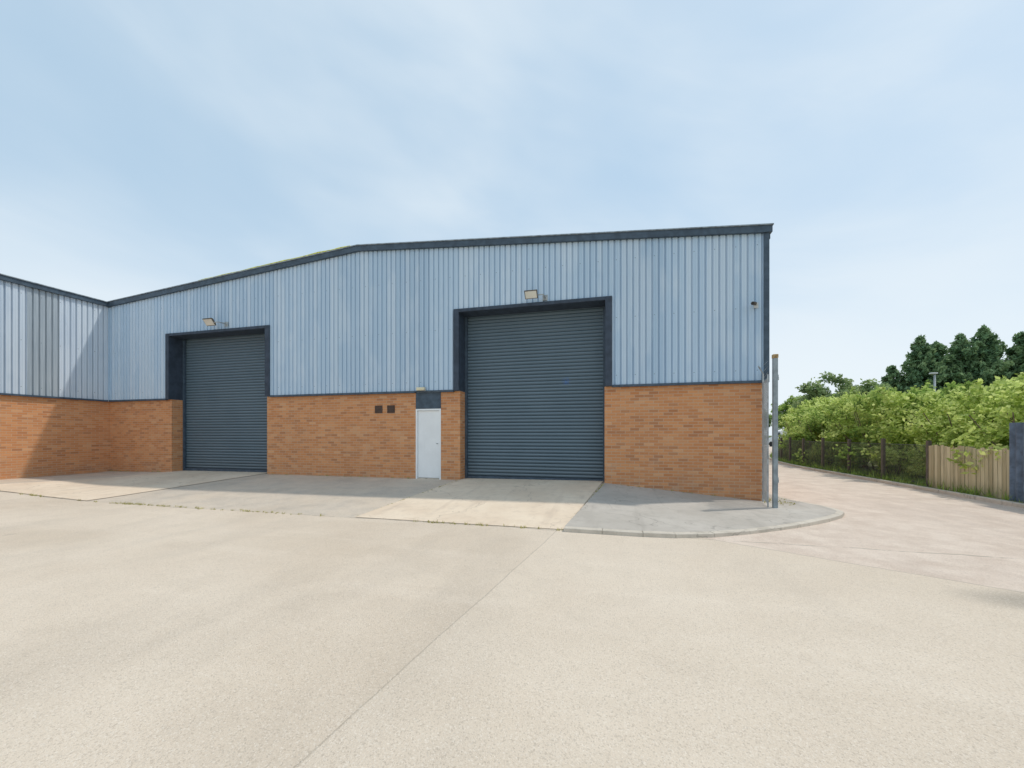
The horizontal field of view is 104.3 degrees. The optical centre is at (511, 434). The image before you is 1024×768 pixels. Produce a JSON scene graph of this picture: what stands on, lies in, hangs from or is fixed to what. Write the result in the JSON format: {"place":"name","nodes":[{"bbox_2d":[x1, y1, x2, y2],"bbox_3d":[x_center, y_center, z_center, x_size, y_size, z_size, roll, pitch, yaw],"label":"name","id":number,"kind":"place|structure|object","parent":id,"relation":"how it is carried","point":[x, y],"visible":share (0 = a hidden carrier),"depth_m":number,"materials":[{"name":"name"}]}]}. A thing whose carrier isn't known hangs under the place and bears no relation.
{"place":"outdoors","nodes":[
{"label":"outdoors","id":0,"kind":"place"},
{"bbox_2d":[0,471,266,500],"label":"concrete apron","id":1,"kind":"object","parent":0,"point":[89,489],"visible":0.94,"depth_m":11.22,"materials":[{"name":"beige concrete"}]},
{"bbox_2d":[0,273,109,479],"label":"warehouse wing","id":2,"kind":"structure","parent":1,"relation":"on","point":[54,411],"depth_m":13.05,"materials":[{"name":"blue metal"}]},
{"bbox_2d":[356,478,602,528],"bbox_3d":[-0.235,1.377,9.035,4.440,0.318,4.430,0,0,15],"label":"concrete apron","id":3,"kind":"object","parent":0,"point":[549,504],"visible":0.95,"depth_m":8.27,"materials":[{"name":"beige concrete"}]},
{"bbox_2d":[0,463,1023,767],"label":"yard","id":4,"kind":"structure","parent":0,"point":[878,625],"depth_m":3.08,"materials":[{"name":"concrete"}]},
{"bbox_2d":[20,470,794,530],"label":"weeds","id":5,"kind":"object","parent":4,"relation":"on","point":[138,503],"visible":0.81,"depth_m":8.70,"materials":[{"name":"green plant"}]},
{"bbox_2d":[0,0,1023,435],"label":"sky","id":6,"kind":"structure","parent":0,"point":[146,145],"materials":[{"name":"blue"}]},
{"bbox_2d":[565,483,835,531],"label":"pavement","id":7,"kind":"structure","parent":0,"point":[614,506],"depth_m":7.50,"materials":[{"name":"grey concrete"}]},
{"bbox_2d":[758,361,768,506],"bbox_3d":[5.475,-0.005,8.702,0.139,3.111,1.029,0,0,28],"label":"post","id":8,"kind":"object","parent":7,"relation":"on","point":[766,461],"visible":0.98,"depth_m":8.68,"materials":[{"name":"metal"}]},
{"bbox_2d":[772,354,778,507],"bbox_3d":[5.407,-0.025,8.173,0.110,3.250,0.096,0,0,15],"label":"gate post","id":9,"kind":"object","parent":7,"relation":"on","point":[775,477],"visible":0.84,"depth_m":8.13,"materials":[{"name":"grey metal"}]},
{"bbox_2d":[764,410,771,427],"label":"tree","id":10,"kind":"object","parent":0,"point":[770,420],"visible":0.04,"depth_m":91.00,"materials":[{"name":"green plant"}]},
{"bbox_2d":[764,445,771,461],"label":"road","id":11,"kind":"structure","parent":0,"point":[770,449],"depth_m":36.84,"materials":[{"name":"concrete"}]},
{"bbox_2d":[765,431,786,446],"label":"parked van","id":12,"kind":"object","parent":11,"relation":"on","point":[770,438],"visible":0.14,"depth_m":52.42,"materials":[{"name":"white paint"}]},
{"bbox_2d":[769,452,1023,502],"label":"verge","id":13,"kind":"structure","parent":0,"point":[902,478],"depth_m":13.72,"materials":[{"name":"green plant"}]},
{"bbox_2d":[778,407,823,459],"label":"bush","id":14,"kind":"object","parent":13,"relation":"on","point":[792,423],"visible":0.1,"depth_m":21.99,"materials":[{"name":"green plant"}]},
{"bbox_2d":[778,401,825,455],"bbox_3d":[17.455,-0.174,23.515,3.701,3.510,3.478,0,0,-9],"label":"bush","id":15,"kind":"object","parent":13,"relation":"on","point":[793,412],"visible":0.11,"depth_m":23.35,"materials":[{"name":"green plant"}]},
{"bbox_2d":[788,430,817,461],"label":"bush","id":16,"kind":"object","parent":13,"relation":"on","point":[796,437],"visible":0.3,"depth_m":20.89,"materials":[{"name":"green plant"}]},
{"bbox_2d":[799,394,834,409],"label":"bush","id":17,"kind":"object","parent":13,"relation":"on","point":[806,400],"visible":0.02,"depth_m":25.34,"materials":[{"name":"green plant"}]},
{"bbox_2d":[781,402,854,460],"bbox_3d":[15.999,-0.093,20.387,3.548,3.313,3.358,0,0,15],"label":"bush","id":18,"kind":"object","parent":13,"relation":"on","point":[806,418],"visible":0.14,"depth_m":20.71,"materials":[{"name":"green plant"}]},
{"bbox_2d":[806,442,833,464],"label":"bush","id":19,"kind":"object","parent":13,"relation":"on","point":[826,446],"visible":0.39,"depth_m":18.60,"materials":[{"name":"green plant"}]},
{"bbox_2d":[794,392,853,423],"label":"bush","id":20,"kind":"object","parent":13,"relation":"on","point":[809,402],"visible":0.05,"depth_m":24.37,"materials":[{"name":"green plant"}]},
{"bbox_2d":[815,396,836,404],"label":"bush","id":21,"kind":"object","parent":13,"relation":"on","point":[825,401],"visible":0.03,"depth_m":23.44,"materials":[{"name":"green plant"}]},
{"bbox_2d":[791,406,863,464],"bbox_3d":[15.736,0.028,19.233,3.496,3.067,3.429,0,0,-43],"label":"bush","id":22,"kind":"object","parent":13,"relation":"on","point":[811,429],"visible":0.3,"depth_m":19.24,"materials":[{"name":"green plant"}]},
{"bbox_2d":[787,371,868,411],"bbox_3d":[29.159,-2.102,36.508,6.250,7.523,5.416,0,0,44],"label":"tree","id":23,"kind":"object","parent":13,"relation":"on","point":[817,390],"visible":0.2,"depth_m":35.84,"materials":[{"name":"green plant"}]},
{"bbox_2d":[832,443,867,468],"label":"bush","id":24,"kind":"object","parent":13,"relation":"on","point":[841,461],"visible":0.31,"depth_m":16.25,"materials":[{"name":"green plant"}]},
{"bbox_2d":[778,437,931,485],"bbox_3d":[16.492,0.835,22.778,2.008,1.430,24.621,0,0,26],"label":"chain link fence","id":25,"kind":"object","parent":13,"relation":"on","point":[883,453],"visible":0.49,"depth_m":14.42,"materials":[{"name":"metal"}]},
{"bbox_2d":[812,388,897,467],"bbox_3d":[15.327,-0.231,18.120,3.316,3.760,3.574,0,0,-19],"label":"bush","id":26,"kind":"object","parent":13,"relation":"on","point":[837,402],"visible":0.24,"depth_m":18.06,"materials":[{"name":"green plant"}]},
{"bbox_2d":[816,397,921,470],"bbox_3d":[14.748,0.002,16.326,3.708,3.150,3.196,0,0,23],"label":"bush","id":27,"kind":"object","parent":13,"relation":"on","point":[829,439],"visible":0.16,"depth_m":17.10,"materials":[{"name":"green plant"}]},
{"bbox_2d":[855,378,896,397],"bbox_3d":[31.234,-1.671,34.572,4.493,6.650,4.893,0,0,-33],"label":"tree","id":28,"kind":"object","parent":13,"relation":"on","point":[870,384],"visible":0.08,"depth_m":34.33,"materials":[{"name":"green plant"}]},
{"bbox_2d":[827,385,948,473],"bbox_3d":[14.237,-0.160,15.255,3.541,3.450,3.698,0,0,30],"label":"bush","id":29,"kind":"object","parent":13,"relation":"on","point":[857,399],"visible":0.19,"depth_m":15.12,"materials":[{"name":"green plant"}]},
{"bbox_2d":[867,435,917,476],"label":"bush","id":30,"kind":"object","parent":13,"relation":"on","point":[893,442],"visible":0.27,"depth_m":13.84,"materials":[{"name":"green plant"}]},
{"bbox_2d":[880,365,905,390],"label":"conifer tree","id":31,"kind":"object","parent":13,"relation":"on","point":[889,378],"visible":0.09,"depth_m":46.47,"materials":[{"name":"green plant"}]},
{"bbox_2d":[890,335,948,393],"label":"conifer tree","id":32,"kind":"object","parent":13,"relation":"on","point":[921,364],"visible":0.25,"depth_m":44.49,"materials":[{"name":"green plant"}]},
{"bbox_2d":[900,361,943,389],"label":"conifer tree","id":33,"kind":"object","parent":13,"relation":"on","point":[903,365],"depth_m":47.37,"materials":[{"name":"green plant"}]},
{"bbox_2d":[905,432,956,476],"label":"bush","id":34,"kind":"object","parent":13,"relation":"on","point":[919,449],"visible":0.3,"depth_m":12.28,"materials":[{"name":"green plant"}]},
{"bbox_2d":[857,387,1007,477],"bbox_3d":[14.298,-0.066,13.762,3.679,3.259,3.263,0,0,37],"label":"bush","id":35,"kind":"object","parent":13,"relation":"on","point":[897,416],"visible":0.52,"depth_m":13.75,"materials":[{"name":"green plant"}]},
{"bbox_2d":[929,372,937,391],"bbox_3d":[26.756,-1.200,25.282,0.370,5.500,0.200,0,0,15],"label":"street lamp","id":36,"kind":"object","parent":13,"relation":"on","point":[934,383],"visible":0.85,"depth_m":25.22,"materials":[{"name":"grey metal"}]},
{"bbox_2d":[923,342,975,390],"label":"conifer tree","id":37,"kind":"object","parent":13,"relation":"on","point":[940,352],"visible":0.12,"depth_m":44.46,"materials":[{"name":"green plant"}]},
{"bbox_2d":[910,380,994,446],"bbox_3d":[16.878,-0.338,15.274,3.764,3.805,3.781,0,0,35],"label":"bush","id":38,"kind":"object","parent":13,"relation":"on","point":[950,387],"visible":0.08,"depth_m":14.90,"materials":[{"name":"green plant"}]},
{"bbox_2d":[939,380,974,392],"bbox_3d":[45.246,-1.893,39.551,5.619,7.114,5.975,0,0,-11],"label":"tree","id":39,"kind":"object","parent":13,"relation":"on","point":[967,384],"visible":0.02,"depth_m":39.29,"materials":[{"name":"green plant"}]},
{"bbox_2d":[895,375,1023,471],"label":"bush","id":40,"kind":"object","parent":13,"relation":"on","point":[968,399],"visible":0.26,"depth_m":12.08,"materials":[{"name":"green plant"}]},
{"bbox_2d":[908,401,1023,476],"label":"bush","id":41,"kind":"object","parent":13,"relation":"on","point":[964,419],"visible":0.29,"depth_m":11.04,"materials":[{"name":"green plant"}]},
{"bbox_2d":[929,445,1008,498],"bbox_3d":[11.636,0.911,10.154,0.166,1.277,2.470,0,0,15],"label":"timber fence","id":42,"kind":"object","parent":13,"relation":"on","point":[992,472],"visible":0.66,"depth_m":9.98,"materials":[{"name":"beige wood"}]},
{"bbox_2d":[945,333,1001,386],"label":"conifer tree","id":43,"kind":"object","parent":13,"relation":"on","point":[960,345],"visible":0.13,"depth_m":44.46,"materials":[{"name":"green plant"}]},
{"bbox_2d":[931,372,1023,477],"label":"bush","id":44,"kind":"object","parent":13,"relation":"on","point":[1008,383],"visible":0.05,"depth_m":12.71,"materials":[{"name":"green plant"}]},
{"bbox_2d":[945,374,1023,473],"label":"bush","id":45,"kind":"object","parent":13,"relation":"on","point":[1018,392],"visible":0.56,"depth_m":10.00,"materials":[{"name":"green plant"}]},
{"bbox_2d":[965,325,1017,385],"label":"conifer tree","id":46,"kind":"object","parent":13,"relation":"on","point":[984,342],"visible":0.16,"depth_m":44.46,"materials":[{"name":"green plant"}]},
{"bbox_2d":[991,332,1007,360],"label":"conifer tree","id":47,"kind":"object","parent":13,"relation":"on","point":[1003,346],"depth_m":45.53,"materials":[{"name":"green plant"}]},
{"bbox_2d":[998,331,1023,407],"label":"conifer tree","id":48,"kind":"object","parent":13,"relation":"on","point":[1014,353],"visible":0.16,"depth_m":44.01,"materials":[{"name":"green plant"}]},
{"bbox_2d":[1009,422,1023,502],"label":"corrugated fence","id":49,"kind":"object","parent":13,"relation":"on","point":[1016,460],"visible":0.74,"depth_m":8.79,"materials":[{"name":"metal"}]},
{"label":"ground","id":50,"kind":"structure","parent":0,"visible":0},
{"bbox_2d":[107,223,773,500],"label":"warehouse","id":51,"kind":"structure","parent":50,"relation":"on","point":[636,358],"depth_m":11.25,"materials":[{"name":"metal"}]},
{"bbox_2d":[203,318,228,326],"bbox_3d":[-9.665,-3.660,12.941,0.725,0.215,0.311,0,0,-9],"label":"floodlight","id":52,"kind":"object","parent":51,"relation":"attached to","point":[209,322],"visible":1,"depth_m":12.91,"materials":[{"name":"beige glass"}]},
{"bbox_2d":[183,334,266,471],"bbox_3d":[-9.725,-1.111,13.704,4.180,4.922,0.114,0,0,15],"label":"roller door","id":53,"kind":"structure","parent":51,"relation":"in","point":[225,400],"depth_m":13.79,"materials":[{"name":"paint"}]},
{"bbox_2d":[416,387,425,390],"bbox_3d":[-2.583,-1.300,11.269,0.270,0.100,0.094,0,0,15],"label":"bulkhead light","id":54,"kind":"object","parent":51,"relation":"attached to","point":[420,388],"visible":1,"depth_m":11.23,"materials":[{"name":"beige plastic"}]},
{"bbox_2d":[416,409,440,479],"bbox_3d":[-2.374,0.295,11.417,0.780,2.070,0.135,0,0,15],"label":"door","id":55,"kind":"structure","parent":51,"relation":"in","point":[428,421],"depth_m":11.40,"materials":[{"name":"white paint"}]},
{"bbox_2d":[465,306,604,481],"bbox_3d":[0.568,-1.111,11.029,4.050,4.922,0.114,0,0,15],"label":"roller door","id":56,"kind":"structure","parent":51,"relation":"in","point":[535,381],"depth_m":11.03,"materials":[{"name":"paint"}]},
{"bbox_2d":[524,289,547,300],"bbox_3d":[0.633,-3.612,10.271,0.656,0.194,0.291,0,0,-13],"label":"floodlight","id":57,"kind":"object","parent":51,"relation":"attached to","point":[531,294],"visible":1,"depth_m":10.22,"materials":[{"name":"beige glass"}]},
{"bbox_2d":[751,301,758,307],"bbox_3d":[5.548,-2.990,9.094,0.099,0.120,0.343,0,0,44],"label":"security camera","id":58,"kind":"object","parent":51,"relation":"attached to","point":[756,304],"visible":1,"depth_m":9.11,"materials":[{"name":"white plastic"}]},
{"bbox_2d":[564,493,844,537],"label":"kerb","id":59,"kind":"structure","parent":50,"relation":"on","point":[838,514],"depth_m":6.20,"materials":[{"name":"concrete"}]},
{"bbox_2d":[770,395,801,429],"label":"tree","id":60,"kind":"object","parent":50,"relation":"on","point":[782,408],"visible":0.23,"depth_m":71.89,"materials":[{"name":"green plant"}]},
{"bbox_2d":[769,455,1023,508],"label":"kerb","id":61,"kind":"structure","parent":50,"relation":"on","point":[990,500],"depth_m":11.05,"materials":[{"name":"concrete"}]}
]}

